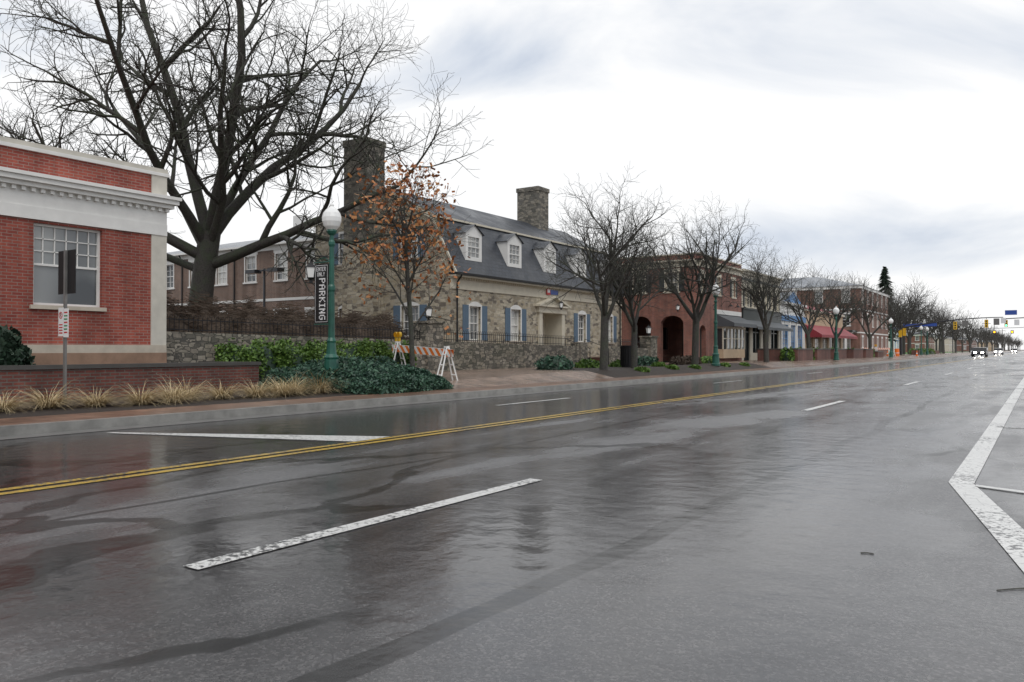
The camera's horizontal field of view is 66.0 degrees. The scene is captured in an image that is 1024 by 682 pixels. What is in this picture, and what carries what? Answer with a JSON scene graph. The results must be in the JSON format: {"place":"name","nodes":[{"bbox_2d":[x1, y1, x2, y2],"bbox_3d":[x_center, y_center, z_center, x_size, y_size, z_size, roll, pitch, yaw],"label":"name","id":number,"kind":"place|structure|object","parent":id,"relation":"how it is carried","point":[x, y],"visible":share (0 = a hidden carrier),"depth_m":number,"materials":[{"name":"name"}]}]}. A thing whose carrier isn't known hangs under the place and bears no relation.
{"place":"outdoors","nodes":[
{"label":"outdoors","id":0,"kind":"place"},
{"bbox_2d":[310,137,624,355],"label":"stone building","id":1,"kind":"structure","parent":0,"point":[501,281],"depth_m":38.25,"materials":[{"name":"grey stone"}]},
{"bbox_2d":[0,351,1023,681],"bbox_3d":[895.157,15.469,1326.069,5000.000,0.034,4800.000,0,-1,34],"label":"road","id":2,"kind":"structure","parent":0,"point":[730,537],"depth_m":4.92,"materials":[{"name":"grey asphalt"}]},
{"bbox_2d":[0,353,1023,571],"bbox_3d":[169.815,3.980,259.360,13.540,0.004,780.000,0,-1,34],"label":"road markings","id":3,"kind":"object","parent":2,"relation":"on","point":[1003,528],"visible":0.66,"depth_m":7.12,"materials":[{"name":"white paint"}]},
{"bbox_2d":[861,552,1023,590],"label":"debris twigs","id":4,"kind":"object","parent":2,"relation":"on","point":[997,589],"visible":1,"depth_m":3.93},
{"bbox_2d":[971,347,987,356],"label":"car","id":5,"kind":"object","parent":2,"relation":"on","point":[979,351],"visible":1,"depth_m":127.88,"materials":[{"name":"grey"}]},
{"bbox_2d":[994,348,1003,354],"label":"car","id":6,"kind":"object","parent":2,"relation":"on","point":[998,350],"visible":1,"depth_m":182.03,"materials":[{"name":"white"}]},
{"bbox_2d":[0,350,1023,435],"bbox_3d":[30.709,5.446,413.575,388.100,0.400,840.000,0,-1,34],"label":"sidewalk","id":7,"kind":"structure","parent":0,"point":[466,384],"depth_m":17.93,"materials":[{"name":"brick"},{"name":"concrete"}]},
{"bbox_2d":[58,249,75,405],"bbox_3d":[-8.101,-0.127,14.276,0.600,3.040,0.072,0,-1,34],"label":"sign post","id":8,"kind":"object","parent":7,"relation":"on","point":[66,272],"visible":0.98,"depth_m":14.26,"materials":[{"name":"black metal"}]},
{"bbox_2d":[0,136,181,364],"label":"brick building","id":9,"kind":"structure","parent":7,"relation":"on","point":[105,218],"depth_m":18.39,"materials":[{"name":"red brick"}]},
{"bbox_2d":[0,361,260,402],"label":"brick planter wall","id":10,"kind":"structure","parent":7,"relation":"on","point":[88,377],"depth_m":17.20,"materials":[{"name":"red brick"}]},
{"bbox_2d":[0,324,35,364],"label":"yew shrub","id":11,"kind":"object","parent":10,"relation":"on","point":[14,350],"visible":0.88,"depth_m":15.95,"materials":[{"name":"green plant"}]},
{"bbox_2d":[0,369,349,413],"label":"dry grass clumps","id":12,"kind":"object","parent":7,"relation":"on","point":[176,395],"visible":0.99,"depth_m":15.13,"materials":[{"name":"beige plant"}]},
{"bbox_2d":[0,0,493,306],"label":"tree","id":13,"kind":"object","parent":7,"relation":"on","point":[208,226],"visible":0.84,"depth_m":31.22,"materials":[{"name":"brown plant"}]},
{"bbox_2d":[214,337,291,384],"bbox_3d":[-7.032,0.592,21.311,1.867,1.438,1.804,0,-1,34],"label":"boxwood shrub","id":14,"kind":"object","parent":7,"relation":"on","point":[265,356],"visible":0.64,"depth_m":20.94,"materials":[{"name":"green plant"}]},
{"bbox_2d":[245,267,283,307],"bbox_3d":[-12.584,-1.420,40.001,2.500,4.500,0.440,0,-1,34],"label":"parking lot light","id":15,"kind":"object","parent":7,"relation":"on","point":[254,271],"visible":0.74,"depth_m":39.97,"materials":[{"name":"grey metal"}]},
{"bbox_2d":[248,338,321,367],"bbox_3d":[-6.481,0.573,22.137,1.938,1.430,1.709,0,-1,34],"label":"boxwood shrub","id":16,"kind":"object","parent":7,"relation":"on","point":[297,356],"visible":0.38,"depth_m":21.88,"materials":[{"name":"green plant"}]},
{"bbox_2d":[257,364,334,393],"bbox_3d":[-5.104,0.948,19.728,2.726,0.763,2.364,0,-1,34],"label":"juniper shrub","id":17,"kind":"object","parent":7,"relation":"on","point":[281,373],"visible":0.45,"depth_m":19.04,"materials":[{"name":"green plant"}]},
{"bbox_2d":[167,215,452,316],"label":"brown brick building","id":18,"kind":"structure","parent":7,"relation":"on","point":[233,281],"depth_m":45.76,"materials":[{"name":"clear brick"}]},
{"bbox_2d":[278,338,344,361],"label":"boxwood shrub","id":19,"kind":"object","parent":7,"relation":"on","point":[321,350],"visible":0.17,"depth_m":22.47,"materials":[{"name":"green plant"}]},
{"bbox_2d":[306,202,341,370],"bbox_3d":[-4.750,-1.214,19.689,1.170,4.451,0.468,0,-1,34],"label":"lamp post","id":20,"kind":"object","parent":7,"relation":"on","point":[322,275],"visible":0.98,"depth_m":19.46,"materials":[{"name":"green metal"}]},
{"bbox_2d":[284,355,385,370],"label":"juniper shrub","id":21,"kind":"object","parent":7,"relation":"on","point":[343,360],"visible":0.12,"depth_m":20.89,"materials":[{"name":"green plant"}]},
{"bbox_2d":[300,362,374,392],"bbox_3d":[-4.330,0.919,19.692,2.330,0.815,2.017,0,-1,34],"label":"juniper shrub","id":22,"kind":"object","parent":7,"relation":"on","point":[344,371],"visible":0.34,"depth_m":19.09,"materials":[{"name":"green plant"}]},
{"bbox_2d":[304,340,371,360],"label":"boxwood shrub","id":23,"kind":"object","parent":7,"relation":"on","point":[351,351],"visible":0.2,"depth_m":23.70,"materials":[{"name":"green plant"}]},
{"bbox_2d":[336,338,393,361],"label":"boxwood shrub","id":24,"kind":"object","parent":7,"relation":"on","point":[371,349],"visible":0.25,"depth_m":24.40,"materials":[{"name":"green plant"}]},
{"bbox_2d":[347,355,399,366],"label":"juniper shrub","id":25,"kind":"object","parent":7,"relation":"on","point":[384,360],"visible":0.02,"depth_m":21.71,"materials":[{"name":"green plant"}]},
{"bbox_2d":[329,367,424,394],"bbox_3d":[-3.406,0.987,19.787,2.421,0.677,3.275,0,-1,34],"label":"juniper shrub","id":26,"kind":"object","parent":7,"relation":"on","point":[368,381],"visible":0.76,"depth_m":18.80,"materials":[{"name":"green plant"}]},
{"bbox_2d":[355,339,416,365],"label":"boxwood shrub","id":27,"kind":"object","parent":7,"relation":"on","point":[397,357],"visible":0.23,"depth_m":25.23,"materials":[{"name":"green plant"}]},
{"bbox_2d":[373,362,431,376],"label":"juniper shrub","id":28,"kind":"object","parent":7,"relation":"on","point":[411,369],"visible":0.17,"depth_m":20.54,"materials":[{"name":"green plant"}]},
{"bbox_2d":[340,158,471,366],"bbox_3d":[-3.141,-2.046,22.333,4.189,6.476,4.004,0,-1,34],"label":"tree","id":29,"kind":"object","parent":7,"relation":"on","point":[407,287],"depth_m":22.06,"materials":[{"name":"brown plant"}]},
{"bbox_2d":[166,303,657,371],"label":"stone wall","id":30,"kind":"structure","parent":7,"relation":"on","point":[186,347],"depth_m":29.61,"materials":[{"name":"grey stone"}]},
{"bbox_2d":[166,288,203,332],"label":"twiggy hedge","id":31,"kind":"object","parent":30,"relation":"on","point":[171,306],"visible":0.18,"depth_m":21.87,"materials":[{"name":"brown plant"}]},
{"bbox_2d":[175,289,244,333],"bbox_3d":[-9.048,-0.438,23.018,2.005,2.172,2.452,0,-1,34],"label":"twiggy hedge","id":32,"kind":"object","parent":30,"relation":"on","point":[200,308],"visible":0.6,"depth_m":22.93,"materials":[{"name":"brown plant"}]},
{"bbox_2d":[223,295,287,335],"bbox_3d":[-8.199,-0.412,24.386,2.102,2.148,2.384,0,-1,34],"label":"twiggy hedge","id":33,"kind":"object","parent":30,"relation":"on","point":[249,311],"visible":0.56,"depth_m":24.09,"materials":[{"name":"brown plant"}]},
{"bbox_2d":[264,301,314,336],"bbox_3d":[-7.321,-0.312,25.614,2.033,1.975,2.327,0,-1,34],"label":"twiggy hedge","id":34,"kind":"object","parent":30,"relation":"on","point":[287,314],"visible":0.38,"depth_m":25.26,"materials":[{"name":"brown plant"}]},
{"bbox_2d":[302,306,352,337],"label":"twiggy hedge","id":35,"kind":"object","parent":30,"relation":"on","point":[317,329],"visible":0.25,"depth_m":26.59,"materials":[{"name":"plant"}]},
{"bbox_2d":[335,308,381,338],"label":"twiggy hedge","id":36,"kind":"object","parent":30,"relation":"on","point":[353,318],"visible":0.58,"depth_m":27.77,"materials":[{"name":"brown plant"}]},
{"bbox_2d":[364,312,408,339],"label":"twiggy hedge","id":37,"kind":"object","parent":30,"relation":"on","point":[384,321],"visible":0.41,"depth_m":29.12,"materials":[{"name":"plant"}]},
{"bbox_2d":[166,314,645,364],"bbox_3d":[-0.979,0.313,33.045,1.438,1.785,29.900,0,-1,34],"label":"iron fence on wall","id":38,"kind":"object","parent":30,"relation":"on","point":[379,329],"visible":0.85,"depth_m":26.11,"materials":[{"name":"black metal"}]},
{"bbox_2d":[392,332,457,379],"bbox_3d":[-2.767,0.484,24.003,0.712,1.563,3.144,1,-1,-41],"label":"barricade","id":39,"kind":"object","parent":7,"relation":"on","point":[441,352],"visible":0.85,"depth_m":23.64,"materials":[{"name":"white"}]},
{"bbox_2d":[409,372,453,390],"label":"juniper shrub","id":40,"kind":"object","parent":7,"relation":"on","point":[434,382],"visible":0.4,"depth_m":20.31,"materials":[{"name":"green plant"}]},
{"bbox_2d":[534,353,574,369],"bbox_3d":[1.677,0.855,31.744,1.665,0.739,1.849,0,-1,34],"label":"shrub bed","id":41,"kind":"object","parent":7,"relation":"on","point":[558,362],"visible":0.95,"depth_m":31.20,"materials":[{"name":"green plant"}]},
{"bbox_2d":[574,358,599,367],"bbox_3d":[3.328,1.005,34.594,1.187,0.528,1.197,0,-1,34],"label":"shrub bed","id":42,"kind":"object","parent":7,"relation":"on","point":[587,363],"visible":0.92,"depth_m":34.27,"materials":[{"name":"green plant"}]},
{"bbox_2d":[530,166,682,369],"bbox_3d":[3.776,-2.941,31.013,6.123,8.259,8.156,0,-1,-2],"label":"street tree","id":43,"kind":"object","parent":7,"relation":"on","point":[609,280],"visible":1,"depth_m":30.88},
{"bbox_2d":[608,359,621,366],"bbox_3d":[5.045,1.041,36.418,1.086,0.462,1.248,0,-1,34],"label":"shrub bed","id":44,"kind":"object","parent":7,"relation":"on","point":[616,363],"visible":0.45,"depth_m":36.14,"materials":[{"name":"plant"}]},
{"bbox_2d":[620,345,637,366],"bbox_3d":[5.309,0.694,35.743,0.800,0.980,0.800,0,-1,34],"label":"trash bin","id":45,"kind":"object","parent":7,"relation":"on","point":[625,355],"visible":0.61,"depth_m":35.45,"materials":[{"name":"black metal"}]},
{"bbox_2d":[585,216,684,367],"bbox_3d":[5.348,-1.990,33.305,4.482,6.399,5.900,0,-1,0],"label":"street tree","id":46,"kind":"object","parent":7,"relation":"on","point":[630,298],"visible":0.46,"depth_m":33.76,"materials":[{"name":"brown plant"}]},
{"bbox_2d":[634,366,649,371],"bbox_3d":[5.354,1.182,32.557,0.654,0.298,0.754,0,-1,34],"label":"shrub bed","id":47,"kind":"object","parent":7,"relation":"on","point":[643,369],"visible":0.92,"depth_m":32.38,"materials":[{"name":"plant"}]},
{"bbox_2d":[638,355,658,365],"bbox_3d":[6.737,0.998,39.535,1.425,0.654,1.678,0,-1,34],"label":"shrub bed","id":48,"kind":"object","parent":7,"relation":"on","point":[644,360],"visible":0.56,"depth_m":39.04,"materials":[{"name":"green plant"}]},
{"bbox_2d":[650,361,666,366],"bbox_3d":[6.864,1.121,36.995,0.748,0.340,0.755,1,-1,-44],"label":"shrub bed","id":49,"kind":"object","parent":7,"relation":"on","point":[658,364],"visible":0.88,"depth_m":36.80,"materials":[{"name":"plant"}]},
{"bbox_2d":[665,364,679,369],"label":"shrub bed","id":50,"kind":"object","parent":7,"relation":"on","point":[674,367],"visible":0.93,"depth_m":35.32,"materials":[{"name":"plant"}]},
{"bbox_2d":[591,252,756,361],"bbox_3d":[10.334,-2.055,55.328,11.250,6.900,9.162,0,-1,34],"label":"brick arcade","id":51,"kind":"object","parent":7,"relation":"on","point":[672,331],"visible":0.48,"depth_m":52.09,"materials":[{"name":"red brick"}]},
{"bbox_2d":[668,355,690,364],"bbox_3d":[8.796,1.050,41.649,1.192,0.585,1.379,0,-1,34],"label":"shrub bed","id":52,"kind":"object","parent":7,"relation":"on","point":[679,360],"visible":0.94,"depth_m":41.33,"materials":[{"name":"plant"}]},
{"bbox_2d":[685,355,701,363],"bbox_3d":[9.923,1.069,44.002,1.360,0.600,1.488,0,-1,34],"label":"shrub bed","id":53,"kind":"object","parent":7,"relation":"on","point":[690,356],"visible":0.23,"depth_m":43.76,"materials":[{"name":"plant"}]},
{"bbox_2d":[688,364,701,368],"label":"shrub bed","id":54,"kind":"object","parent":7,"relation":"on","point":[694,366],"visible":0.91,"depth_m":37.32,"materials":[{"name":"plant"}]},
{"bbox_2d":[630,194,770,364],"bbox_3d":[8.821,-2.974,38.522,7.790,8.493,6.140,0,-1,34],"label":"street tree","id":55,"kind":"object","parent":7,"relation":"on","point":[696,315],"visible":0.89,"depth_m":38.27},
{"bbox_2d":[700,356,711,362],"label":"shrub bed","id":56,"kind":"object","parent":7,"relation":"on","point":[706,359],"visible":0.53,"depth_m":45.52,"materials":[{"name":"plant"}]},
{"bbox_2d":[711,282,719,365],"bbox_3d":[10.495,-0.873,40.584,0.480,4.299,0.468,0,-1,34],"label":"lamp post","id":57,"kind":"object","parent":7,"relation":"on","point":[715,358],"visible":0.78,"depth_m":40.50,"materials":[{"name":"green metal"}]},
{"bbox_2d":[720,362,730,366],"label":"shrub bed","id":58,"kind":"object","parent":7,"relation":"on","point":[725,364],"visible":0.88,"depth_m":41.12,"materials":[{"name":"plant"}]},
{"bbox_2d":[739,362,750,365],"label":"shrub bed","id":59,"kind":"object","parent":7,"relation":"on","point":[744,363],"visible":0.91,"depth_m":43.53,"materials":[{"name":"plant"}]},
{"bbox_2d":[741,269,792,360],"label":"cream building","id":60,"kind":"structure","parent":7,"relation":"on","point":[754,339],"depth_m":59.69,"materials":[{"name":"beige"}]},
{"bbox_2d":[717,238,817,361],"bbox_3d":[15.835,-2.658,49.081,5.872,8.083,5.131,0,-1,34],"label":"street tree","id":61,"kind":"object","parent":7,"relation":"on","point":[764,292],"visible":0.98,"depth_m":49.14,"materials":[{"name":"plant"}]},
{"bbox_2d":[779,346,794,360],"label":"shrub","id":62,"kind":"object","parent":7,"relation":"on","point":[787,354],"visible":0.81,"depth_m":55.02,"materials":[{"name":"green plant"}]},
{"bbox_2d":[766,276,842,348],"bbox_3d":[21.653,-1.904,58.437,5.912,6.778,5.140,0,-1,3],"label":"street tree","id":63,"kind":"object","parent":7,"relation":"on","point":[816,311],"visible":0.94,"depth_m":58.40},
{"bbox_2d":[804,306,857,348],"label":"building","id":64,"kind":"structure","parent":7,"relation":"on","point":[821,336],"depth_m":77.34,"materials":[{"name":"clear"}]},
{"bbox_2d":[780,277,889,354],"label":"brick building","id":65,"kind":"structure","parent":7,"relation":"on","point":[879,337],"depth_m":99.76,"materials":[{"name":"red brick"}]},
{"bbox_2d":[833,306,838,359],"bbox_3d":[25.653,-0.629,62.323,0.480,4.299,0.468,0,-1,34],"label":"lamp post","id":66,"kind":"object","parent":7,"relation":"on","point":[836,352],"visible":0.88,"depth_m":62.24,"materials":[{"name":"green"}]},
{"bbox_2d":[803,261,875,286],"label":"tree","id":67,"kind":"object","parent":7,"relation":"on","point":[821,276],"visible":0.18,"depth_m":133.68,"materials":[{"name":"plant"}]},
{"bbox_2d":[804,273,883,348],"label":"street tree","id":68,"kind":"object","parent":7,"relation":"on","point":[847,309],"visible":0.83,"depth_m":65.25,"materials":[{"name":"brown plant"}]},
{"bbox_2d":[757,348,938,360],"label":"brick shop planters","id":69,"kind":"object","parent":7,"relation":"on","point":[803,354],"visible":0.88,"depth_m":60.72,"materials":[{"name":"red brick"}]},
{"bbox_2d":[844,330,856,348],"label":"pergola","id":70,"kind":"object","parent":7,"relation":"on","point":[852,331],"visible":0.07,"depth_m":93.99,"materials":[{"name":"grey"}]},
{"bbox_2d":[851,275,895,310],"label":"tree","id":71,"kind":"object","parent":7,"relation":"on","point":[864,283],"visible":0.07,"depth_m":125.48,"materials":[{"name":"plant"}]},
{"bbox_2d":[836,272,918,348],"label":"street tree","id":72,"kind":"object","parent":7,"relation":"on","point":[869,335],"visible":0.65,"depth_m":78.66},
{"bbox_2d":[874,344,894,353],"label":"barricade","id":73,"kind":"object","parent":7,"relation":"on","point":[875,348],"visible":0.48,"depth_m":93.56,"materials":[{"name":"white"}]},
{"bbox_2d":[876,266,898,341],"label":"conifer tree","id":74,"kind":"object","parent":7,"relation":"on","point":[884,276],"depth_m":149.61,"materials":[{"name":"green plant"}]},
{"bbox_2d":[889,318,892,356],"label":"lamp post","id":75,"kind":"object","parent":7,"relation":"on","point":[891,351],"visible":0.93,"depth_m":84.62,"materials":[{"name":"green"}]},
{"bbox_2d":[888,327,898,352],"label":"building","id":76,"kind":"structure","parent":7,"relation":"on","point":[896,345],"depth_m":191.13,"materials":[{"name":"white glass"}]},
{"bbox_2d":[894,349,899,355],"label":"orange barrel","id":77,"kind":"object","parent":7,"relation":"on","point":[896,352],"visible":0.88,"depth_m":94.31,"materials":[{"name":"orange"}]},
{"bbox_2d":[872,289,928,355],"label":"street tree","id":78,"kind":"object","parent":7,"relation":"on","point":[898,319],"visible":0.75,"depth_m":89.71,"materials":[{"name":"brown plant"}]},
{"bbox_2d":[878,274,940,353],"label":"tree","id":79,"kind":"object","parent":7,"relation":"on","point":[903,337],"visible":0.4,"depth_m":134.59,"materials":[{"name":"brown plant"}]},
{"bbox_2d":[888,282,935,351],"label":"tree","id":80,"kind":"object","parent":7,"relation":"on","point":[910,315],"visible":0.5,"depth_m":116.92,"materials":[{"name":"plant"}]},
{"bbox_2d":[908,348,925,354],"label":"shrub","id":81,"kind":"object","parent":7,"relation":"on","point":[923,350],"visible":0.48,"depth_m":123.56,"materials":[{"name":"plant"}]},
{"bbox_2d":[893,288,941,353],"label":"tree","id":82,"kind":"object","parent":7,"relation":"on","point":[920,319],"visible":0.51,"depth_m":130.80,"materials":[{"name":"brown plant"}]},
{"bbox_2d":[902,301,935,353],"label":"tree","id":83,"kind":"object","parent":7,"relation":"on","point":[915,334],"visible":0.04,"depth_m":153.77,"materials":[{"name":"plant"}]},
{"bbox_2d":[919,326,922,354],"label":"lamp post","id":84,"kind":"object","parent":7,"relation":"on","point":[921,329],"visible":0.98,"depth_m":112.46,"materials":[{"name":"green"}]},
{"bbox_2d":[925,327,928,354],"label":"lamp post","id":85,"kind":"object","parent":7,"relation":"on","point":[927,351],"visible":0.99,"depth_m":118.27,"materials":[{"name":"green"}]},
{"bbox_2d":[919,348,935,353],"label":"shrub","id":86,"kind":"object","parent":7,"relation":"on","point":[931,351],"visible":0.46,"depth_m":132.06,"materials":[{"name":"plant"}]},
{"bbox_2d":[906,295,956,348],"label":"tree","id":87,"kind":"object","parent":7,"relation":"on","point":[937,315],"visible":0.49,"depth_m":144.62,"materials":[{"name":"plant"}]},
{"bbox_2d":[924,333,953,351],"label":"building","id":88,"kind":"structure","parent":7,"relation":"on","point":[948,344],"depth_m":282.71,"materials":[{"name":"beige concrete"}]},
{"bbox_2d":[919,319,958,349],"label":"tree","id":89,"kind":"object","parent":7,"relation":"on","point":[935,337],"visible":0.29,"depth_m":177.01,"materials":[{"name":"plant"}]},
{"bbox_2d":[917,306,969,352],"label":"tree","id":90,"kind":"object","parent":7,"relation":"on","point":[939,347],"visible":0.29,"depth_m":175.25,"materials":[{"name":"brown plant"}]},
{"bbox_2d":[923,300,968,352],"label":"tree","id":91,"kind":"object","parent":7,"relation":"on","point":[943,338],"visible":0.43,"depth_m":160.70,"materials":[{"name":"plant"}]},
{"bbox_2d":[933,322,961,352],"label":"tree","id":92,"kind":"object","parent":7,"relation":"on","point":[946,337],"visible":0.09,"depth_m":204.78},
{"bbox_2d":[943,313,970,352],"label":"tree","id":93,"kind":"object","parent":7,"relation":"on","point":[955,339],"visible":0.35,"depth_m":190.37,"materials":[{"name":"plant"}]},
{"bbox_2d":[945,318,971,351],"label":"tree","id":94,"kind":"object","parent":7,"relation":"on","point":[962,334],"visible":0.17,"depth_m":206.81,"materials":[{"name":"plant"}]},
{"bbox_2d":[899,310,1023,354],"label":"traffic signals","id":95,"kind":"object","parent":7,"relation":"on","point":[996,319],"visible":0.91,"depth_m":114.13,"materials":[{"name":"yellow"}]},
{"bbox_2d":[948,320,976,351],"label":"tree","id":96,"kind":"object","parent":7,"relation":"on","point":[961,341],"visible":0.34,"depth_m":221.47,"materials":[{"name":"plant"}]},
{"bbox_2d":[957,337,976,350],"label":"building","id":97,"kind":"structure","parent":7,"relation":"on","point":[966,345],"depth_m":366.04,"materials":[{"name":"brick"}]},
{"bbox_2d":[961,331,982,347],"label":"tree","id":98,"kind":"object","parent":7,"relation":"on","point":[971,335],"visible":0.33,"depth_m":241.87,"materials":[{"name":"plant"}]},
{"bbox_2d":[961,310,986,351],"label":"tree","id":99,"kind":"object","parent":7,"relation":"on","point":[973,336],"visible":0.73,"depth_m":220.78,"materials":[{"name":"plant"}]},
{"bbox_2d":[964,321,992,346],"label":"tree","id":100,"kind":"object","parent":7,"relation":"on","point":[979,335],"visible":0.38,"depth_m":275.65,"materials":[{"name":"plant"}]},
{"bbox_2d":[973,326,994,346],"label":"tree","id":101,"kind":"object","parent":7,"relation":"on","point":[981,337],"visible":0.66,"depth_m":256.86,"materials":[{"name":"plant"}]},
{"bbox_2d":[976,339,995,350],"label":"building","id":102,"kind":"structure","parent":7,"relation":"on","point":[989,346],"depth_m":479.75,"materials":[{"name":"beige concrete"}]},
{"bbox_2d":[980,325,995,342],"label":"tree","id":103,"kind":"object","parent":7,"relation":"on","point":[988,333],"visible":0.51,"depth_m":276.75,"materials":[{"name":"plant"}]},
{"bbox_2d":[990,331,1001,347],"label":"tree","id":104,"kind":"object","parent":7,"relation":"on","point":[995,338],"visible":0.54,"depth_m":331.05,"materials":[{"name":"plant"}]},
{"bbox_2d":[988,331,1003,350],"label":"tree","id":105,"kind":"object","parent":7,"relation":"on","point":[990,341],"visible":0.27,"depth_m":348.13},
{"bbox_2d":[0,0,1023,349],"label":"sky","id":106,"kind":"structure","parent":0,"point":[863,137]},
{"bbox_2d":[780,292,806,347],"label":"blue white building","id":107,"kind":"structure","parent":0,"point":[795,338],"depth_m":68.32,"materials":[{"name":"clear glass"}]},
{"bbox_2d":[905,331,934,351],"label":"building","id":108,"kind":"structure","parent":0,"point":[915,342],"depth_m":224.41,"materials":[{"name":"brick"}]}
]}

